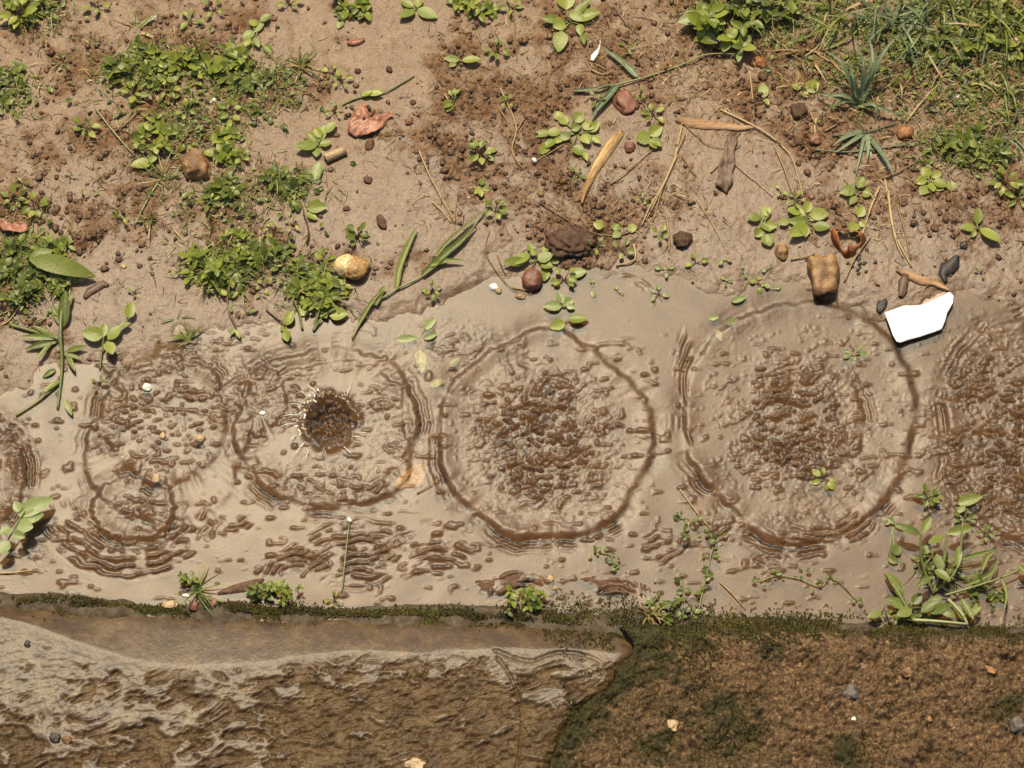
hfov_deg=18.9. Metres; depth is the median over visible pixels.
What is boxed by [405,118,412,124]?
pebble
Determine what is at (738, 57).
weed seedling
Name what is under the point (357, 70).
mud pellet
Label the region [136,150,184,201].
grass tuft
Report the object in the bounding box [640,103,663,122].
weed seedling
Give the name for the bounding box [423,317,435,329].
submerged leaf
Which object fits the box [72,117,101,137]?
weed seedling
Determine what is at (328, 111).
weed seedling
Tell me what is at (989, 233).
weed seedling
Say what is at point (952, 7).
grass tuft
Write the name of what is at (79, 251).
mud pellet
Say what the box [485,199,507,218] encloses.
weed seedling
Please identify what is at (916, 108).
straw
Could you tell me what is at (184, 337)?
grass tuft
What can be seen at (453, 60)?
weed seedling
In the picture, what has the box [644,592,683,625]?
kerb sprout
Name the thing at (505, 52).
weed seedling
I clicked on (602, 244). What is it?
weed seedling
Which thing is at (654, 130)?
weed seedling
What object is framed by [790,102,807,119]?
stone
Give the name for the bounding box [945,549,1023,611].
grass stalk
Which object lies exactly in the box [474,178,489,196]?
weed seedling
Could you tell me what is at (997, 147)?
leafy weed
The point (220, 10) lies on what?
weed seedling
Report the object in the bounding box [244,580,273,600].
kerb sprout
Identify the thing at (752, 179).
straw
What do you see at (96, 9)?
weed seedling
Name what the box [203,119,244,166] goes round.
leafy weed
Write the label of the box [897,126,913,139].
stone
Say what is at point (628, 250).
weed seedling
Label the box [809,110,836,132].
straw
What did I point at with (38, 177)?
mud pellet
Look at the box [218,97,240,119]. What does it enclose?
weed seedling
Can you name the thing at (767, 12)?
leafy weed
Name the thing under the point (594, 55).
petal
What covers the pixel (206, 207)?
weed seedling
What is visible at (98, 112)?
straw
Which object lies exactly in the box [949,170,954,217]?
straw
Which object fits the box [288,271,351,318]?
leafy weed
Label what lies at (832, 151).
straw
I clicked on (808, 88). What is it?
weed seedling
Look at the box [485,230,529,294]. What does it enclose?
straw
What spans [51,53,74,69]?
weed seedling
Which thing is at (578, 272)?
submerged leaf
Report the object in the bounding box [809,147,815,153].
mud pellet
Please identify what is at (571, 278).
weed seedling
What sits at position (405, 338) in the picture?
submerged leaf
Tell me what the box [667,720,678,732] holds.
pebble
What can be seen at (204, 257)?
leafy weed
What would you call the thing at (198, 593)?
grass tuft
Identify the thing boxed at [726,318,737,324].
submerged leaf
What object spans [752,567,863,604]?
creeping weed
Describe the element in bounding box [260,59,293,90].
grass tuft
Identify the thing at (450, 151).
mud pellet
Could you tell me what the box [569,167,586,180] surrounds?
weed seedling
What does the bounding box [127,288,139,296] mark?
weed seedling
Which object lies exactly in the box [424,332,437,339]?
submerged leaf
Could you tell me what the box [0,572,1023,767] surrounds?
moss
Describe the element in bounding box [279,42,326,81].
grass tuft
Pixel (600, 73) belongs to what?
straw
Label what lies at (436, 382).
submerged leaf
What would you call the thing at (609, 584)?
leaf litter
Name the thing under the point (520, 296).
pebble
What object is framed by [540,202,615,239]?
straw
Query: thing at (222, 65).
leafy weed
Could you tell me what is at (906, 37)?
grass stalk
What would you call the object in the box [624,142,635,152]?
pebble
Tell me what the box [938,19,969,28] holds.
grass stalk
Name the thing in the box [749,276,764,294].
weed seedling
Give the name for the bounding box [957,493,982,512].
weed seedling
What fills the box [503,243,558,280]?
weed seedling
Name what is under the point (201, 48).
grass tuft
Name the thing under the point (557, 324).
weed seedling
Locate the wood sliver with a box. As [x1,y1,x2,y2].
[580,129,623,204]
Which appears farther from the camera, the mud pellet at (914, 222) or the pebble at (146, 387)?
the mud pellet at (914, 222)
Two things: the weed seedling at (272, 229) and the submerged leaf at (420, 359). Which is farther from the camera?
the weed seedling at (272, 229)
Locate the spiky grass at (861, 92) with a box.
[818,33,904,116]
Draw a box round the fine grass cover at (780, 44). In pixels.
[0,0,1023,327]
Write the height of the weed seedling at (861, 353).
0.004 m
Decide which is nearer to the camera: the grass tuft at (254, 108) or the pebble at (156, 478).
the pebble at (156, 478)
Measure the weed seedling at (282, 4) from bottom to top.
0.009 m
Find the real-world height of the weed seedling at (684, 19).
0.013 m
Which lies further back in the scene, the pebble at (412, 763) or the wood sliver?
the wood sliver
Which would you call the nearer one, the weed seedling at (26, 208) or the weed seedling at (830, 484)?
the weed seedling at (830, 484)
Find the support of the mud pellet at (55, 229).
on the mud ground at (658, 398)
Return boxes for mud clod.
[544,225,600,257]
[673,231,692,248]
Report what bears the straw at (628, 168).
on the mud ground at (658, 398)
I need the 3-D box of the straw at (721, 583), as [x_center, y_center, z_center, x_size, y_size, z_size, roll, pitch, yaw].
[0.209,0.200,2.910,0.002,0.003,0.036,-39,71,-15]
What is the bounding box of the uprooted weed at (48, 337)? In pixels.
[8,291,85,416]
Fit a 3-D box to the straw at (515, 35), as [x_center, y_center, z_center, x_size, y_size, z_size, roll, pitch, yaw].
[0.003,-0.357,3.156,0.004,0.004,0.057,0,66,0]
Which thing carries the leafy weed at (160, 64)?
on the mud ground at (658, 398)
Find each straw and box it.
[0,307,18,325]
[0,570,32,573]
[95,109,165,176]
[121,109,140,128]
[135,179,160,224]
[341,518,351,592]
[417,477,440,493]
[418,150,456,223]
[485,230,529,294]
[497,87,521,167]
[513,13,516,60]
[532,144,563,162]
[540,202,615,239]
[590,63,612,77]
[610,149,652,183]
[614,6,670,71]
[616,126,685,265]
[680,489,717,530]
[681,125,740,176]
[696,198,728,253]
[720,108,804,202]
[720,582,745,609]
[735,164,771,195]
[749,71,753,120]
[790,253,814,259]
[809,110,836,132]
[815,141,928,152]
[832,122,896,136]
[844,236,870,281]
[862,186,880,233]
[882,161,916,179]
[884,179,911,266]
[905,80,942,122]
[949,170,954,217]
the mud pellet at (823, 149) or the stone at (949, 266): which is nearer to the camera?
the stone at (949, 266)
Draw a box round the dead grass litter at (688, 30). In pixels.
[0,0,1023,351]
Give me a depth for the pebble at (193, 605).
2.90 m
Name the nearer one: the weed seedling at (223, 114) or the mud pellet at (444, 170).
the mud pellet at (444, 170)
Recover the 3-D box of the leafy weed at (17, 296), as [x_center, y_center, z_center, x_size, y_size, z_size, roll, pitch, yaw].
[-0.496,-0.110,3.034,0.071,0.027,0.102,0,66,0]
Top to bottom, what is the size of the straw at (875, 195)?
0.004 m
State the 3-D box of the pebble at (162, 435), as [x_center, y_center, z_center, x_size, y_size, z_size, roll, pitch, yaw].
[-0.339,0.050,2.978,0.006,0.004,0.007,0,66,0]
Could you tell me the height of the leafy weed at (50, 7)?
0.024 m
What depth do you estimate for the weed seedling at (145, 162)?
3.09 m
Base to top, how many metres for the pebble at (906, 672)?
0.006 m
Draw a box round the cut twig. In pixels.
[323,146,346,162]
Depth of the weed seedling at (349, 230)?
3.06 m
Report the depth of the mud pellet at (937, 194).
3.08 m
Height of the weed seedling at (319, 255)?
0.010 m
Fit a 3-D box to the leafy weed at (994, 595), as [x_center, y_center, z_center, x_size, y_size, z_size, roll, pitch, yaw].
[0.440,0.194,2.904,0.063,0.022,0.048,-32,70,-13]
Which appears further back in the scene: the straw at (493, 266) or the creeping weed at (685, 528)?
the straw at (493, 266)
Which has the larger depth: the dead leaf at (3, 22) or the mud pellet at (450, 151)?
the dead leaf at (3, 22)
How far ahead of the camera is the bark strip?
3.11 m
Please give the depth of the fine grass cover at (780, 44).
3.12 m
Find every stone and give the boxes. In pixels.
[0,608,632,767]
[181,148,210,181]
[333,254,370,279]
[522,267,542,291]
[550,626,1023,767]
[611,89,636,114]
[749,56,765,66]
[775,243,787,260]
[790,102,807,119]
[807,253,839,296]
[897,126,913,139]
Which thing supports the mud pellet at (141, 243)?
on the mud ground at (658, 398)
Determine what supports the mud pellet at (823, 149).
on the mud ground at (658, 398)
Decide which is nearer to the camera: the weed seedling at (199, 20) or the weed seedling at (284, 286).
the weed seedling at (284, 286)
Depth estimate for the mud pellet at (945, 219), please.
3.07 m
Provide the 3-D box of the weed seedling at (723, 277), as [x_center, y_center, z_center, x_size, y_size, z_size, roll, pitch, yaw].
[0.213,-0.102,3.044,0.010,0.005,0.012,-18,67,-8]
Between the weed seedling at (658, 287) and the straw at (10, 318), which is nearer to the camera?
the straw at (10, 318)
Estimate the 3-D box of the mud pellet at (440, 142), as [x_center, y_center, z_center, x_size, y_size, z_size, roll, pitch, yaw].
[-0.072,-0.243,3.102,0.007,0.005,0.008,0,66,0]
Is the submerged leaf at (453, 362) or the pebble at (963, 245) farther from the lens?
the pebble at (963, 245)
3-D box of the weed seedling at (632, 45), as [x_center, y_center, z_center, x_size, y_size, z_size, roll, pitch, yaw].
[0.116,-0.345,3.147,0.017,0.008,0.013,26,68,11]
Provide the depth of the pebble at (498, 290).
3.04 m
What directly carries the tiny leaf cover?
on the mud ground at (658, 398)
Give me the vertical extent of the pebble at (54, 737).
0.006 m
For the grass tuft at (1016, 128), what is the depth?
3.11 m
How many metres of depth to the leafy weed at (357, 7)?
3.17 m
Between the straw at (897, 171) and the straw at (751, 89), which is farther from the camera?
the straw at (751, 89)
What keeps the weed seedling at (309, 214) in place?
on the mud ground at (658, 398)
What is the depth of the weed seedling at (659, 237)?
3.06 m
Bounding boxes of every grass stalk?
[351,208,487,338]
[573,48,743,116]
[824,12,920,51]
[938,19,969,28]
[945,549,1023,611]
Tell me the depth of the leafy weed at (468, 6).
3.17 m
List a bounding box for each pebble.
[24,640,30,647]
[49,732,60,742]
[61,736,71,744]
[142,383,151,390]
[152,473,159,482]
[159,432,165,438]
[161,600,177,608]
[188,601,198,610]
[194,434,204,441]
[343,205,349,210]
[363,176,372,183]
[365,138,374,149]
[376,214,386,229]
[404,758,425,767]
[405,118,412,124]
[440,80,446,86]
[489,283,497,290]
[495,287,501,293]
[515,293,525,298]
[546,576,554,581]
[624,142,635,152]
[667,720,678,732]
[758,72,768,79]
[793,137,803,145]
[794,662,804,669]
[808,193,814,199]
[809,133,821,144]
[841,683,859,700]
[846,313,851,319]
[860,663,868,668]
[876,298,887,312]
[899,198,907,205]
[901,667,913,677]
[930,223,938,231]
[960,242,967,248]
[984,665,995,673]
[989,103,997,110]
[1009,715,1023,733]
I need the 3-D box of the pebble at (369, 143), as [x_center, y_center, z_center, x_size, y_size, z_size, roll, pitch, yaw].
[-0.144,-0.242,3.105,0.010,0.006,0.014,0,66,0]
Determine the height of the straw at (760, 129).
0.006 m
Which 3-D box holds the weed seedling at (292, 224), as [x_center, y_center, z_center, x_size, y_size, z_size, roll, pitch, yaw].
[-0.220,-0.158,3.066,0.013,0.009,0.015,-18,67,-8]
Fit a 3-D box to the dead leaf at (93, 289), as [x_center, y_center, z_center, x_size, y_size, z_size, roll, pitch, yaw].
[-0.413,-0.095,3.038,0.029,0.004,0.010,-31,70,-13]
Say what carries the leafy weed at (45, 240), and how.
on the mud ground at (658, 398)
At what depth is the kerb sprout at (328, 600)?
2.91 m
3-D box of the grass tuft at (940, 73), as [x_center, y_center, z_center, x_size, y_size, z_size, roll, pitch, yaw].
[0.417,-0.314,3.128,0.098,0.026,0.074,-7,66,-3]
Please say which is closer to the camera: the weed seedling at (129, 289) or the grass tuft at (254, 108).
the weed seedling at (129, 289)
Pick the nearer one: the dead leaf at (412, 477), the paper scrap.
the dead leaf at (412, 477)
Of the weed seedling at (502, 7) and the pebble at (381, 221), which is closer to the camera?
the pebble at (381, 221)
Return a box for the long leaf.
[28,248,94,277]
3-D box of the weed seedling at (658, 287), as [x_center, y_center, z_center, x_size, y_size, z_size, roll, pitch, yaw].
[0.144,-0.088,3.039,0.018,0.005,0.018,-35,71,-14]
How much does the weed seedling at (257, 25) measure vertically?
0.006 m
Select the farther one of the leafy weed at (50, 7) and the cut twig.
the leafy weed at (50, 7)
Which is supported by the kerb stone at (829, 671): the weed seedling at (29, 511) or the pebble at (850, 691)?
the pebble at (850, 691)
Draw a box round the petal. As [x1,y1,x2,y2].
[591,39,600,60]
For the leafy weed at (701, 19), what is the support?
on the mud ground at (658, 398)
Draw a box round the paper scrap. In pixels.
[885,292,952,342]
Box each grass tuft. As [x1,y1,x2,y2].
[115,10,159,38]
[132,205,165,238]
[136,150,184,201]
[162,309,189,326]
[167,318,204,346]
[178,27,209,56]
[179,563,226,616]
[248,96,273,122]
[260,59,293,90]
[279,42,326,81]
[637,599,672,625]
[762,14,845,80]
[790,0,882,50]
[830,0,946,76]
[833,128,893,176]
[878,52,970,104]
[902,0,1004,61]
[934,36,1012,90]
[947,0,1023,58]
[962,49,1023,120]
[965,85,1023,153]
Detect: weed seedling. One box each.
[0,0,41,28]
[0,184,26,210]
[0,496,52,555]
[13,177,30,188]
[21,191,48,217]
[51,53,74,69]
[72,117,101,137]
[81,0,109,14]
[82,302,134,369]
[91,375,109,389]
[113,210,128,223]
[120,81,147,102]
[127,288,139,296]
[131,155,157,167]
[139,113,161,126]
[161,75,180,98]
[175,98,194,118]
[179,130,197,151]
[180,8,204,29]
[191,115,210,128]
[197,193,220,211]
[201,0,223,18]
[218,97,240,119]
[220,290,240,338]
[230,147,249,163]
[241,14,272,52]
[255,278,271,294]
[262,221,282,238]
[266,309,293,341]
[270,254,292,271]
[276,0,301,5]
[277,279,290,290]
[285,216,300,228]
[292,200,316,243]
[292,295,347,331]
[295,122,336,156]
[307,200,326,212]
[314,249,335,269]
[321,64,342,79]
[324,101,341,114]
[334,69,353,86]
[344,222,369,245]
[399,0,436,18]
[421,280,441,301]
[444,55,480,66]
[444,88,460,111]
[468,140,496,164]
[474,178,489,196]
[483,36,509,58]
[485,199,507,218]
[498,0,523,13]
[499,94,512,106]
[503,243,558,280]
[536,111,600,160]
[542,0,599,51]
[543,291,574,310]
[550,268,576,286]
[550,313,587,329]
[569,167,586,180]
[589,92,605,106]
[589,237,605,254]
[590,278,595,296]
[593,220,636,237]
[612,239,634,258]
[619,42,635,53]
[634,85,644,99]
[636,124,661,147]
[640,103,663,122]
[651,285,669,300]
[652,224,668,240]
[654,265,674,277]
[678,3,708,31]
[685,252,707,266]
[718,259,731,264]
[721,276,732,286]
[728,36,755,61]
[747,206,776,245]
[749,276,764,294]
[758,83,768,104]
[764,284,780,290]
[776,185,786,196]
[779,201,829,236]
[786,190,805,207]
[792,80,818,96]
[811,467,836,490]
[840,177,870,204]
[842,345,867,363]
[848,206,866,231]
[868,573,980,625]
[885,517,900,563]
[913,483,942,506]
[914,167,956,194]
[926,90,945,106]
[927,124,948,141]
[953,508,977,524]
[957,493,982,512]
[960,208,1000,241]
[966,67,984,87]
[974,267,985,278]
[976,524,994,541]
[987,164,1023,195]
[1005,187,1023,206]
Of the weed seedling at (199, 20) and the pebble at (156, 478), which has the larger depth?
the weed seedling at (199, 20)
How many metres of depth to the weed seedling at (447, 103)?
3.12 m
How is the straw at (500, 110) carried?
on the mud ground at (658, 398)
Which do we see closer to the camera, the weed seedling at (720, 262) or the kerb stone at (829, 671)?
the kerb stone at (829, 671)
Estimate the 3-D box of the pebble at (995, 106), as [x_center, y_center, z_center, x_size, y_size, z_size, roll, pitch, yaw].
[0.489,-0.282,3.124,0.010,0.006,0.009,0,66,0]
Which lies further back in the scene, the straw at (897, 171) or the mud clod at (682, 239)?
the straw at (897, 171)
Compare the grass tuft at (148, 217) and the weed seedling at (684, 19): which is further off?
the weed seedling at (684, 19)
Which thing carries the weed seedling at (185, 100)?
on the tiny leaf cover
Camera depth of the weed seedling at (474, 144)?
3.10 m
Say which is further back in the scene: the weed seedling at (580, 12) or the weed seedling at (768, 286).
the weed seedling at (580, 12)
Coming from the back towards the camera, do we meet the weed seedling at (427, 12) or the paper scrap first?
the weed seedling at (427, 12)
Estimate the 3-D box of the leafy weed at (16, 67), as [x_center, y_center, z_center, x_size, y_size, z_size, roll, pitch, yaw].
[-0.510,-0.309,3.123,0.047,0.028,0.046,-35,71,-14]
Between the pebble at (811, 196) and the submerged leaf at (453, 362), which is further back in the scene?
the pebble at (811, 196)
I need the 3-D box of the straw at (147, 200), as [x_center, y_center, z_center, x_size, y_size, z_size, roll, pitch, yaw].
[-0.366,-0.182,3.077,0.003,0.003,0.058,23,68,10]
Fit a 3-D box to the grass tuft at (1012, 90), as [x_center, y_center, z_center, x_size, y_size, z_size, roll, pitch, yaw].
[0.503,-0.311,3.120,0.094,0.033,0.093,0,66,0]
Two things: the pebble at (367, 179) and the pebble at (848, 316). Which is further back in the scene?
the pebble at (367, 179)
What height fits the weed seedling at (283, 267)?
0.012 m
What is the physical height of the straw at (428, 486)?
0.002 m
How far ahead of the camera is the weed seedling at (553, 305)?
3.03 m
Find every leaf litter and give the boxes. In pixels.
[217,578,264,595]
[475,570,534,594]
[576,574,627,594]
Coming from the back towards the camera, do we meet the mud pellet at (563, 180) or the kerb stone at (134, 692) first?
the mud pellet at (563, 180)
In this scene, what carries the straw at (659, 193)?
on the mud ground at (658, 398)
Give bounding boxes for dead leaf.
[0,19,8,25]
[0,218,27,232]
[83,280,108,298]
[347,38,364,45]
[347,103,392,136]
[394,463,427,489]
[715,131,736,192]
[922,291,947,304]
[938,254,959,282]
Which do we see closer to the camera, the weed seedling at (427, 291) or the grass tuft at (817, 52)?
the weed seedling at (427, 291)
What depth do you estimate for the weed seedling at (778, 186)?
3.08 m
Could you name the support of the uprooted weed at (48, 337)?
on the mud ground at (658, 398)
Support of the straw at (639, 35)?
on the mud ground at (658, 398)
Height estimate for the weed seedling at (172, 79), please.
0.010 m
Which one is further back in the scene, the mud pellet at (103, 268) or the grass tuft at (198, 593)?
the mud pellet at (103, 268)
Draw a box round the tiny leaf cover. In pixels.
[0,0,1023,323]
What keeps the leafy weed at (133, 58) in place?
on the mud ground at (658, 398)
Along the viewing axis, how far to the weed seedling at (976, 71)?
3.13 m
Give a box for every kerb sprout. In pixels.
[177,570,198,591]
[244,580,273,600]
[266,578,303,606]
[325,590,339,606]
[504,584,547,616]
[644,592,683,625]
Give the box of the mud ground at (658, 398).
[0,0,1023,767]
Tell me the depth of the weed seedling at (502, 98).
3.12 m
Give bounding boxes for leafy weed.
[0,61,31,109]
[0,232,45,310]
[1,0,56,28]
[22,269,91,302]
[26,227,75,257]
[100,50,136,87]
[114,34,168,81]
[130,113,181,156]
[137,47,184,90]
[163,242,242,294]
[167,45,212,86]
[188,42,250,84]
[188,257,251,308]
[197,171,255,206]
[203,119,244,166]
[219,225,262,273]
[226,52,269,94]
[230,226,293,267]
[257,162,310,199]
[283,254,336,300]
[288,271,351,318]
[333,0,371,28]
[445,0,498,22]
[684,2,763,54]
[710,0,834,37]
[877,594,936,626]
[895,517,972,593]
[896,14,972,74]
[901,544,978,585]
[934,121,1012,169]
[939,567,1005,617]
[944,0,1023,65]
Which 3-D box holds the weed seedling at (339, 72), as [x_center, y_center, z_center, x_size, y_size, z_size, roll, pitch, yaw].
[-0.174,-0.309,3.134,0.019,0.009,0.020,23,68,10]
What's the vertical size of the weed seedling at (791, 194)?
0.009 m
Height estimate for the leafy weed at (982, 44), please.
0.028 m
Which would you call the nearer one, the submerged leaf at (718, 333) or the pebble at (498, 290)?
the submerged leaf at (718, 333)
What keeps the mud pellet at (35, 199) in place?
on the mud ground at (658, 398)
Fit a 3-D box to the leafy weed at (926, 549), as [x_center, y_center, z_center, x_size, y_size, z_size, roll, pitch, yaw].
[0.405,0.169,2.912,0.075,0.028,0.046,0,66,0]
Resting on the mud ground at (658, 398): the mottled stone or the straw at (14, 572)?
the mottled stone
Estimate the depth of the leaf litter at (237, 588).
2.91 m
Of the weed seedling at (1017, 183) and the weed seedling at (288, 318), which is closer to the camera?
the weed seedling at (288, 318)
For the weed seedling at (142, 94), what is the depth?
3.12 m
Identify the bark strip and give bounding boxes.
[677,118,754,130]
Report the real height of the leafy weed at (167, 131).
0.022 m
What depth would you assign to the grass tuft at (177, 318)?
3.03 m
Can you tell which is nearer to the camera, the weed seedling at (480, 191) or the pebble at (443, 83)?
the weed seedling at (480, 191)
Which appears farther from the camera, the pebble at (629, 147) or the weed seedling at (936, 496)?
the pebble at (629, 147)
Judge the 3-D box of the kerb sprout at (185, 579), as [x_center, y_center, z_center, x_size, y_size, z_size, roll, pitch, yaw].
[-0.307,0.186,2.914,0.023,0.011,0.017,27,69,11]
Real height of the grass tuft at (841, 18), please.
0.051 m
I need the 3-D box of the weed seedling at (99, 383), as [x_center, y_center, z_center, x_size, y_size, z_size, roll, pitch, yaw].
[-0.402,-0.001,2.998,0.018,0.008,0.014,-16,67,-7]
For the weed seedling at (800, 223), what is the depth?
3.07 m
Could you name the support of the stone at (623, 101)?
on the mud ground at (658, 398)
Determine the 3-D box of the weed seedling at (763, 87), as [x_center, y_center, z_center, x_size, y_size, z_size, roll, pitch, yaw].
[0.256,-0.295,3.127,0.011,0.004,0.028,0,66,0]
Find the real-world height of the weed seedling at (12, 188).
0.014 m
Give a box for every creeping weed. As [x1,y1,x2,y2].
[588,545,619,570]
[673,509,702,540]
[673,573,690,617]
[693,528,727,618]
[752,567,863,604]
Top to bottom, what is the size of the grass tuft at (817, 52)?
0.017 m
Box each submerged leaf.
[312,161,322,182]
[397,334,416,342]
[414,350,425,372]
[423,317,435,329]
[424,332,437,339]
[429,379,445,386]
[449,358,459,366]
[570,267,586,277]
[709,315,718,321]
[715,330,721,340]
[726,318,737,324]
[731,296,745,302]
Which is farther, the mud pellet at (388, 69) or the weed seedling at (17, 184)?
the mud pellet at (388, 69)
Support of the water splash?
on the mud ground at (658, 398)
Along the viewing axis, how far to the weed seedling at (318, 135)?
3.11 m
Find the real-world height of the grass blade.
0.007 m
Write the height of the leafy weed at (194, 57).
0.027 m
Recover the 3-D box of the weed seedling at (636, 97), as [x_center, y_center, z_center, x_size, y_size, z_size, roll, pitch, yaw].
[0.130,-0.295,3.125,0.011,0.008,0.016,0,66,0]
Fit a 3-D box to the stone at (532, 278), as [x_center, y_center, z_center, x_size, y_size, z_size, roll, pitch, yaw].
[0.020,-0.104,3.043,0.021,0.016,0.026,0,66,0]
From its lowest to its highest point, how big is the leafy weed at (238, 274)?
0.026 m
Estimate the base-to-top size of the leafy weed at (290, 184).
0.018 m
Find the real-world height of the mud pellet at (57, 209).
0.005 m
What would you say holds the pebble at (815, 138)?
on the mud ground at (658, 398)
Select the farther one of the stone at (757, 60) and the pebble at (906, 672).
the stone at (757, 60)
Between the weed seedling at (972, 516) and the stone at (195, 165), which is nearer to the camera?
the weed seedling at (972, 516)
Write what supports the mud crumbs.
on the mud ground at (658, 398)
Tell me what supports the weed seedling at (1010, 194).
on the mud ground at (658, 398)
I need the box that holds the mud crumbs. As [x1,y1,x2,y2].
[0,0,1023,381]
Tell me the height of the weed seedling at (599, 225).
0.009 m
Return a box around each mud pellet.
[31,197,38,202]
[35,174,42,180]
[52,225,58,231]
[54,205,60,212]
[76,248,81,254]
[91,230,96,236]
[100,265,107,271]
[115,256,121,262]
[138,240,145,247]
[354,68,360,73]
[386,66,392,72]
[437,139,443,146]
[440,167,448,173]
[447,148,454,155]
[559,177,568,184]
[561,185,568,190]
[804,169,810,175]
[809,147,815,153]
[819,146,825,153]
[910,219,917,226]
[934,191,940,197]
[942,216,948,223]
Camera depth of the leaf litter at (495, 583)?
2.92 m
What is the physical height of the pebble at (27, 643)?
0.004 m
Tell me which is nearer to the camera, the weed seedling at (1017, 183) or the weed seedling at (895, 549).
the weed seedling at (895, 549)
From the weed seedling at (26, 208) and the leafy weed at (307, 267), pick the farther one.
the weed seedling at (26, 208)
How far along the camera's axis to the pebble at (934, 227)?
3.06 m
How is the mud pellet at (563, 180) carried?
on the mud ground at (658, 398)
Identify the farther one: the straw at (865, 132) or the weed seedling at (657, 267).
the straw at (865, 132)
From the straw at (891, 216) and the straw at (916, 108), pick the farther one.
the straw at (916, 108)
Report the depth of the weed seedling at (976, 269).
3.04 m
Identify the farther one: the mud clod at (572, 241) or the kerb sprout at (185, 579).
the mud clod at (572, 241)
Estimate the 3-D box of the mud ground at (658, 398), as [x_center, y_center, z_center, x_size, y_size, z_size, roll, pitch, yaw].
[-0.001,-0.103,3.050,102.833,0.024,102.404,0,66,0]
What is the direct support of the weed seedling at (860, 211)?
on the mud ground at (658, 398)
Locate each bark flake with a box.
[896,269,948,291]
[898,273,908,297]
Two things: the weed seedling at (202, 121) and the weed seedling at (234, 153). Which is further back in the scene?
the weed seedling at (202, 121)
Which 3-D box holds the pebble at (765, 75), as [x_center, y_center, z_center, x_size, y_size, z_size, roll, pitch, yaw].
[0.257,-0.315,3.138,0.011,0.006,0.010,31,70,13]
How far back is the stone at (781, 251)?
3.05 m
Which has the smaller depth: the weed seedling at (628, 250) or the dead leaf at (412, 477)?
the dead leaf at (412, 477)
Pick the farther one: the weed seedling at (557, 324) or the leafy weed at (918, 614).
the weed seedling at (557, 324)
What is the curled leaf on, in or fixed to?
on the mud ground at (658, 398)
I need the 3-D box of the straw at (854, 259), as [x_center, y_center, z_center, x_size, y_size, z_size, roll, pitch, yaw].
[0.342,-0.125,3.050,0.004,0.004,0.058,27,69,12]
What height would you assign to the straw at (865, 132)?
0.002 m
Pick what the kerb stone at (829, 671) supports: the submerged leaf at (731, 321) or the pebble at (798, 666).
the pebble at (798, 666)
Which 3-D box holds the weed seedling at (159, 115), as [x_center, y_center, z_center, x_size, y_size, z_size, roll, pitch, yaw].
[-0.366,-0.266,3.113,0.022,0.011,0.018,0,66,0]
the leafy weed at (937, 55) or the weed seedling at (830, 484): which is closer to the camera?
the weed seedling at (830, 484)
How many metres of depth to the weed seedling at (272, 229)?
3.06 m
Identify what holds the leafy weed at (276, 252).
on the mud ground at (658, 398)
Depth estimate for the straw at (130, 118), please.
3.12 m
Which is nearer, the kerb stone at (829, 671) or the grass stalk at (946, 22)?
the kerb stone at (829, 671)
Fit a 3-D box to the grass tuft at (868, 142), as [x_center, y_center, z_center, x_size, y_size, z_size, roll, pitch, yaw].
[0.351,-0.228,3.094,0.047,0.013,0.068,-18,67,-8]
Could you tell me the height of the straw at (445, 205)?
0.004 m
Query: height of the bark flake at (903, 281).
0.005 m
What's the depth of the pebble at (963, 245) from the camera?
3.06 m
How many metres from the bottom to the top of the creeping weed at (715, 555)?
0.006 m
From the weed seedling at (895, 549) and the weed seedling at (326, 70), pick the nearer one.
the weed seedling at (895, 549)
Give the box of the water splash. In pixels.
[276,380,387,468]
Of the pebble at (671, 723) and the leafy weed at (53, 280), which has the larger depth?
the leafy weed at (53, 280)
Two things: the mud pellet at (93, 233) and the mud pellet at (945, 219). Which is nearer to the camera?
the mud pellet at (93, 233)
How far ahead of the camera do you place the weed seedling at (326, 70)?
3.14 m
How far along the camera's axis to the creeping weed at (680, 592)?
2.91 m
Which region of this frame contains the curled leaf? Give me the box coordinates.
[831,228,865,258]
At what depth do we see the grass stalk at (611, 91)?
3.13 m
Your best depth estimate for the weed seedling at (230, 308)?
3.03 m
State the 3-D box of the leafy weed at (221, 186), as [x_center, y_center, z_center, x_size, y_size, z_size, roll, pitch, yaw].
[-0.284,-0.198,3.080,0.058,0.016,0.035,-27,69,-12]
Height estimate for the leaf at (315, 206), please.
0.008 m
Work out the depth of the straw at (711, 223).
3.07 m
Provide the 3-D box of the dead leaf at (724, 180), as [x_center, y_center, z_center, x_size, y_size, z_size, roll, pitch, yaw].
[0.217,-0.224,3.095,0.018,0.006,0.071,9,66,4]
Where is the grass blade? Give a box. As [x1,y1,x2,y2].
[341,75,413,105]
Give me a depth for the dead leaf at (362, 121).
3.11 m

